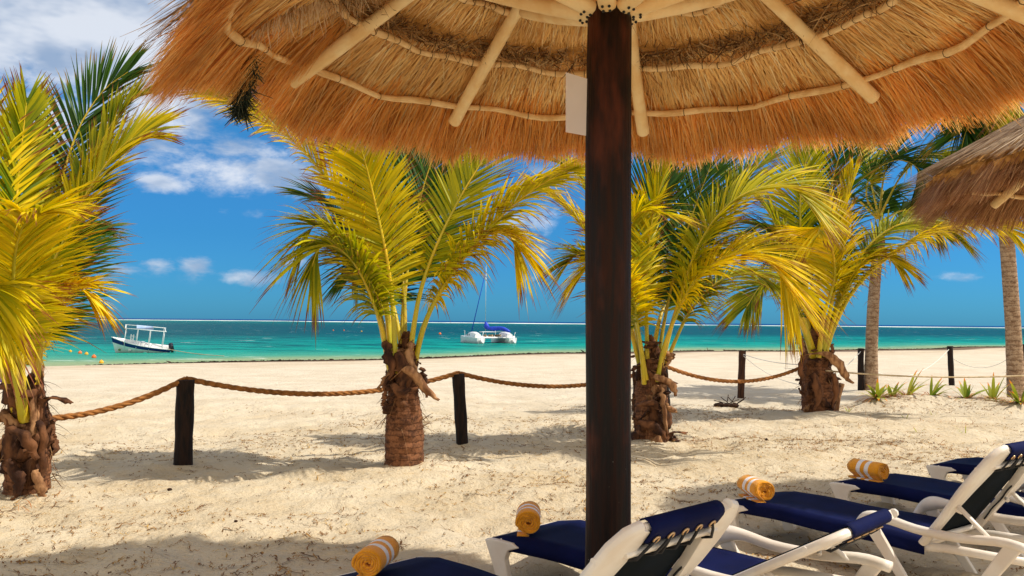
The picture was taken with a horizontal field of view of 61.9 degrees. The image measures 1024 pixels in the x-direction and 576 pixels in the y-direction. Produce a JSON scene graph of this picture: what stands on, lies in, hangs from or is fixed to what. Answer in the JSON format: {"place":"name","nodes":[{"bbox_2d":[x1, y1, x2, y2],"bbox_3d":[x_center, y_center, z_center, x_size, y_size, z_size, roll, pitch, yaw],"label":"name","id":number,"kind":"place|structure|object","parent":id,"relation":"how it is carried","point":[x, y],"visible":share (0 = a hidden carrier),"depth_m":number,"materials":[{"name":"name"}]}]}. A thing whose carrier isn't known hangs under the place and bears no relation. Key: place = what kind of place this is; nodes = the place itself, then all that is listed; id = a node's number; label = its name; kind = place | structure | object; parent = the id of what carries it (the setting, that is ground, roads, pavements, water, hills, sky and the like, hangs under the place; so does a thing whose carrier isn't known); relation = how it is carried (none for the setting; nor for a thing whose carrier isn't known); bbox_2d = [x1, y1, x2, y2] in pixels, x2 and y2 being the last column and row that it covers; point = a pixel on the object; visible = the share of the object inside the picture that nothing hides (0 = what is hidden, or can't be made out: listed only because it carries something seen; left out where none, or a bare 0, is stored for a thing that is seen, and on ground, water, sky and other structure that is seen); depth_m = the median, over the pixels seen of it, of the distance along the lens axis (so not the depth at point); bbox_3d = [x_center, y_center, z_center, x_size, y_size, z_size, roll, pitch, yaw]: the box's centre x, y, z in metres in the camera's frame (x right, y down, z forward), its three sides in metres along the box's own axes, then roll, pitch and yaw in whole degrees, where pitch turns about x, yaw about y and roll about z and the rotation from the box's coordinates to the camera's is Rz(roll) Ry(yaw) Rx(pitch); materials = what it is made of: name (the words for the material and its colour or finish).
{"place":"outdoors","nodes":[
{"label":"outdoors","id":0,"kind":"place"},
{"bbox_2d":[0,347,1023,575],"bbox_3d":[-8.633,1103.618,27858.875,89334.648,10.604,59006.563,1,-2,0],"label":"sand beach","id":1,"kind":"structure","parent":0,"point":[83,388],"depth_m":10.03,"materials":[{"name":"beige sand"}]},
{"bbox_2d":[0,34,190,499],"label":"coconut palm","id":2,"kind":"object","parent":1,"relation":"on","point":[46,249],"visible":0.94,"depth_m":7.51,"materials":[{"name":"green plant"}]},
{"bbox_2d":[173,380,194,465],"bbox_3d":[-3.467,1.567,9.015,0.197,1.192,0.191,1,-2,0],"label":"rope post","id":3,"kind":"object","parent":1,"relation":"on","point":[184,427],"visible":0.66,"depth_m":8.95,"materials":[{"name":"brown wood"}]},
{"bbox_2d":[0,377,186,421],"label":"thick rope","id":4,"kind":"object","parent":3,"relation":"attached to","point":[124,404],"visible":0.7,"depth_m":8.48,"materials":[{"name":"brown fabric"}]},
{"bbox_2d":[186,371,458,396],"bbox_3d":[-2.079,1.131,10.060,3.454,0.295,0.066,2,-3,-37],"label":"thick rope","id":5,"kind":"object","parent":3,"relation":"hanging from","point":[291,393],"visible":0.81,"depth_m":9.74,"materials":[{"name":"brown fabric"}]},
{"bbox_2d":[174,87,584,466],"bbox_3d":[-1.404,-0.128,9.171,4.583,4.818,3.006,-1,-3,27],"label":"coconut palm","id":6,"kind":"object","parent":1,"relation":"on","point":[407,244],"visible":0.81,"depth_m":8.95,"materials":[{"name":"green plant"}]},
{"bbox_2d":[452,373,467,444],"bbox_3d":[-0.665,1.687,11.064,0.243,1.154,0.163,1,-2,0],"label":"rope post","id":7,"kind":"object","parent":1,"relation":"on","point":[460,409],"visible":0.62,"depth_m":11.00,"materials":[{"name":"brown wood"}]},
{"bbox_2d":[459,371,631,388],"bbox_3d":[0.843,1.285,12.288,3.934,0.316,0.066,2,-3,-38],"label":"thick rope","id":8,"kind":"object","parent":7,"relation":"attached to","point":[510,383],"visible":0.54,"depth_m":11.71,"materials":[{"name":"brown fabric"}]},
{"bbox_2d":[0,395,1023,575],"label":"dry twigs","id":9,"kind":"object","parent":1,"relation":"on","point":[488,465],"visible":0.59,"depth_m":9.10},
{"bbox_2d":[337,498,738,575],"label":"sun lounger","id":10,"kind":"object","parent":1,"relation":"on","point":[687,538],"visible":1,"depth_m":3.27,"materials":[{"name":"white plastic"}]},
{"bbox_2d":[351,535,398,575],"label":"rolled towel","id":11,"kind":"object","parent":10,"relation":"on","point":[375,556],"visible":1,"depth_m":4.25,"materials":[{"name":"orange fabric"}]},
{"bbox_2d":[94,346,1004,364],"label":"seaweed","id":12,"kind":"object","parent":1,"relation":"on","point":[497,354],"visible":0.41,"depth_m":70.33,"materials":[{"name":"plant"}]},
{"bbox_2d":[120,0,1023,566],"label":"thatched umbrella","id":13,"kind":"object","parent":1,"relation":"on","point":[694,82],"visible":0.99,"depth_m":4.97,"materials":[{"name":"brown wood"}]},
{"bbox_2d":[566,73,586,135],"bbox_3d":[0.329,-0.893,4.149,0.159,0.341,0.013,-1,-3,39],"label":"sign board","id":14,"kind":"object","parent":13,"relation":"attached to","point":[576,96],"visible":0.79,"depth_m":4.15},
{"bbox_2d":[632,372,635,388],"bbox_3d":[1.719,1.501,11.851,0.108,0.676,0.061,1,-2,0],"label":"rope post","id":15,"kind":"object","parent":1,"relation":"on","point":[633,375],"visible":0.24,"depth_m":11.84,"materials":[{"name":"brown wood"}]},
{"bbox_2d":[666,366,670,405],"bbox_3d":[2.426,1.808,13.474,0.230,1.162,0.147,1,-2,0],"label":"rope post","id":16,"kind":"object","parent":1,"relation":"on","point":[668,396],"visible":0.08,"depth_m":13.43,"materials":[{"name":"brown wood"}]},
{"bbox_2d":[668,365,797,383],"bbox_3d":[3.759,1.422,14.349,3.257,0.374,0.070,2,-3,-32],"label":"thick rope","id":17,"kind":"object","parent":16,"relation":"attached to","point":[679,371],"visible":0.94,"depth_m":14.24,"materials":[{"name":"brown fabric"}]},
{"bbox_2d":[513,141,858,442],"bbox_3d":[2.288,-0.013,11.097,3.960,4.788,3.633,2,-3,-29],"label":"coconut palm","id":18,"kind":"object","parent":1,"relation":"on","point":[655,243],"visible":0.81,"depth_m":11.08,"materials":[{"name":"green plant"}]},
{"bbox_2d":[485,509,898,575],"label":"sun lounger","id":19,"kind":"object","parent":1,"relation":"on","point":[562,541],"visible":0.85,"depth_m":4.64,"materials":[{"name":"white plastic"}]},
{"bbox_2d":[515,501,540,536],"bbox_3d":[0.100,1.426,5.273,0.152,0.161,0.312,0,-2,2],"label":"rolled towel","id":20,"kind":"object","parent":19,"relation":"on","point":[528,518],"visible":1,"depth_m":5.13,"materials":[{"name":"orange fabric"}]},
{"bbox_2d":[713,395,745,407],"bbox_3d":[4.233,2.210,16.590,0.630,0.270,0.209,0,-2,10],"label":"driftwood","id":21,"kind":"object","parent":1,"relation":"on","point":[727,404],"visible":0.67,"depth_m":16.56,"materials":[{"name":"brown wood"}]},
{"bbox_2d":[737,350,745,397],"bbox_3d":[5.141,2.026,19.124,0.204,1.257,0.160,1,-2,0],"label":"rope post","id":22,"kind":"object","parent":1,"relation":"on","point":[741,370],"visible":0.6,"depth_m":19.07,"materials":[{"name":"brown wood"}]},
{"bbox_2d":[743,354,797,364],"bbox_3d":[5.200,1.445,17.252,0.014,0.094,3.788,1,-2,-1],"label":"white cord","id":23,"kind":"object","parent":22,"relation":"attached to","point":[771,361],"visible":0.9,"depth_m":17.12,"materials":[{"name":"white fabric"}]},
{"bbox_2d":[744,356,798,384],"bbox_3d":[5.198,1.625,17.245,0.010,0.410,3.789,1,-2,-1],"label":"white cord","id":24,"kind":"object","parent":22,"relation":"attached to","point":[769,374],"visible":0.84,"depth_m":17.27,"materials":[{"name":"white fabric"}]},
{"bbox_2d":[835,383,844,410],"bbox_3d":[6.002,2.060,15.683,0.221,0.637,0.144,1,-2,0],"label":"palm stem stump","id":25,"kind":"object","parent":1,"relation":"on","point":[837,405],"visible":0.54,"depth_m":15.62,"materials":[{"name":"brown plant"}]},
{"bbox_2d":[858,348,863,390],"bbox_3d":[8.880,2.162,21.724,0.164,1.254,0.153,1,-2,0],"label":"rope post","id":26,"kind":"object","parent":1,"relation":"on","point":[861,370],"visible":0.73,"depth_m":21.67,"materials":[{"name":"brown wood"}]},
{"bbox_2d":[708,135,1023,411],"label":"coconut palm","id":27,"kind":"object","parent":1,"relation":"on","point":[820,388],"visible":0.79,"depth_m":15.05,"materials":[{"name":"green plant"}]},
{"bbox_2d":[825,370,1023,377],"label":"thin rope","id":28,"kind":"object","parent":27,"relation":"attached to","point":[931,376],"visible":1,"depth_m":15.09,"materials":[{"name":"beige fabric"}]},
{"bbox_2d":[845,379,903,403],"bbox_3d":[7.114,2.083,16.842,1.204,0.713,1.215,2,-3,-30],"label":"beach lily","id":29,"kind":"object","parent":1,"relation":"on","point":[877,394],"visible":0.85,"depth_m":16.66,"materials":[{"name":"green plant"}]},
{"bbox_2d":[780,116,970,390],"bbox_3d":[9.759,-1.236,21.523,6.018,8.012,4.480,2,-3,-27],"label":"coconut palm","id":30,"kind":"object","parent":1,"relation":"on","point":[890,196],"visible":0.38,"depth_m":21.75,"materials":[{"name":"green plant"}]},
{"bbox_2d":[730,441,1023,575],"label":"sun lounger","id":31,"kind":"object","parent":1,"relation":"on","point":[953,524],"visible":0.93,"depth_m":5.29,"materials":[{"name":"white plastic"}]},
{"bbox_2d":[737,474,774,502],"bbox_3d":[1.798,1.482,6.299,0.152,0.161,0.312,1,-2,-11],"label":"rolled towel","id":32,"kind":"object","parent":31,"relation":"on","point":[756,489],"visible":0.99,"depth_m":6.20,"materials":[{"name":"orange fabric"}]},
{"bbox_2d":[865,382,915,397],"bbox_3d":[7.630,2.088,16.985,1.263,0.609,1.022,2,-3,-34],"label":"beach lily","id":33,"kind":"object","parent":1,"relation":"on","point":[889,390],"visible":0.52,"depth_m":17.05,"materials":[{"name":"green plant"}]},
{"bbox_2d":[891,368,930,395],"bbox_3d":[8.135,2.041,17.483,1.070,0.836,1.305,-1,-3,33],"label":"beach lily","id":34,"kind":"object","parent":1,"relation":"on","point":[911,390],"visible":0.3,"depth_m":17.43,"materials":[{"name":"green plant"}]},
{"bbox_2d":[829,473,1023,557],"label":"sun lounger","id":35,"kind":"object","parent":1,"relation":"on","point":[911,488],"visible":0.48,"depth_m":6.86,"materials":[{"name":"blue fabric"}]},
{"bbox_2d":[847,458,889,481],"bbox_3d":[2.985,1.526,7.151,0.152,0.161,0.312,2,-3,-28],"label":"rolled towel","id":36,"kind":"object","parent":35,"relation":"on","point":[867,470],"visible":1,"depth_m":7.09,"materials":[{"name":"orange fabric"}]},
{"bbox_2d":[916,378,951,396],"bbox_3d":[8.563,2.114,17.368,1.171,0.705,1.288,1,-2,0],"label":"beach lily","id":37,"kind":"object","parent":1,"relation":"on","point":[935,390],"visible":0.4,"depth_m":17.34,"materials":[{"name":"green plant"}]},
{"bbox_2d":[947,346,954,385],"bbox_3d":[12.992,2.343,25.266,0.205,1.245,0.162,1,-2,0],"label":"rope post","id":38,"kind":"object","parent":1,"relation":"on","point":[951,381],"visible":0.75,"depth_m":25.21,"materials":[{"name":"brown wood"}]},
{"bbox_2d":[879,349,948,376],"bbox_3d":[10.930,2.058,23.503,5.420,0.750,0.021,2,-3,-41],"label":"white cord","id":39,"kind":"object","parent":38,"relation":"hanging from","point":[927,367],"visible":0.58,"depth_m":24.41,"materials":[{"name":"white fabric"}]},
{"bbox_2d":[953,358,1005,367],"bbox_3d":[13.840,2.028,24.939,1.874,0.630,0.021,0,-2,21],"label":"white cord","id":40,"kind":"object","parent":38,"relation":"hanging from","point":[979,367],"visible":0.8,"depth_m":24.98,"materials":[{"name":"white fabric"}]},
{"bbox_2d":[899,116,1023,239],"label":"thatched umbrella","id":41,"kind":"object","parent":1,"relation":"on","point":[979,183],"visible":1,"depth_m":7.21,"materials":[{"name":"brown wood"}]},
{"bbox_2d":[942,378,986,398],"bbox_3d":[9.098,2.100,16.975,1.303,0.652,1.204,1,-2,0],"label":"beach lily","id":42,"kind":"object","parent":1,"relation":"on","point":[965,392],"visible":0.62,"depth_m":16.92,"materials":[{"name":"green plant"}]},
{"bbox_2d":[912,92,1023,398],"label":"coconut palm","id":43,"kind":"object","parent":1,"relation":"on","point":[1013,340],"visible":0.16,"depth_m":19.28,"materials":[{"name":"green plant"}]},
{"bbox_2d":[926,457,1011,480],"bbox_3d":[4.918,1.505,7.534,0.856,0.995,2.191,2,-3,-41],"label":"sun lounger","id":44,"kind":"object","parent":1,"relation":"on","point":[965,467],"visible":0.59,"depth_m":8.03,"materials":[{"name":"blue fabric"}]},
{"bbox_2d":[969,372,1012,400],"bbox_3d":[9.477,2.048,16.787,1.072,0.815,1.135,1,-2,0],"label":"beach lily","id":45,"kind":"object","parent":1,"relation":"on","point":[992,392],"visible":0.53,"depth_m":16.75,"materials":[{"name":"green plant"}]},
{"bbox_2d":[982,380,1023,404],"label":"beach lily","id":46,"kind":"object","parent":1,"relation":"on","point":[1016,399],"visible":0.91,"depth_m":16.13,"materials":[{"name":"green plant"}]},
{"bbox_2d":[0,0,1023,325],"label":"sky","id":47,"kind":"structure","parent":0,"point":[197,209],"materials":[{"name":"blue"}]},
{"bbox_2d":[26,318,1023,366],"bbox_3d":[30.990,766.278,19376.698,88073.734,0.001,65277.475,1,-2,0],"label":"sea water","id":48,"kind":"structure","parent":0,"point":[246,339],"depth_m":147.31,"materials":[{"name":"teal liquid"}]},
{"bbox_2d":[111,324,173,352],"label":"motorboat","id":49,"kind":"object","parent":48,"relation":"on","point":[123,345],"visible":0.84,"depth_m":74.16,"materials":[{"name":"white plastic"}]},
{"bbox_2d":[169,349,220,355],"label":"mooring line","id":50,"kind":"object","parent":49,"relation":"attached to","point":[194,353],"visible":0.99,"depth_m":72.03,"materials":[{"name":"fabric"}]},
{"bbox_2d":[461,271,516,343],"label":"catamaran","id":51,"kind":"object","parent":48,"relation":"on","point":[506,336],"visible":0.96,"depth_m":117.90,"materials":[{"name":"white plastic"}]}
]}

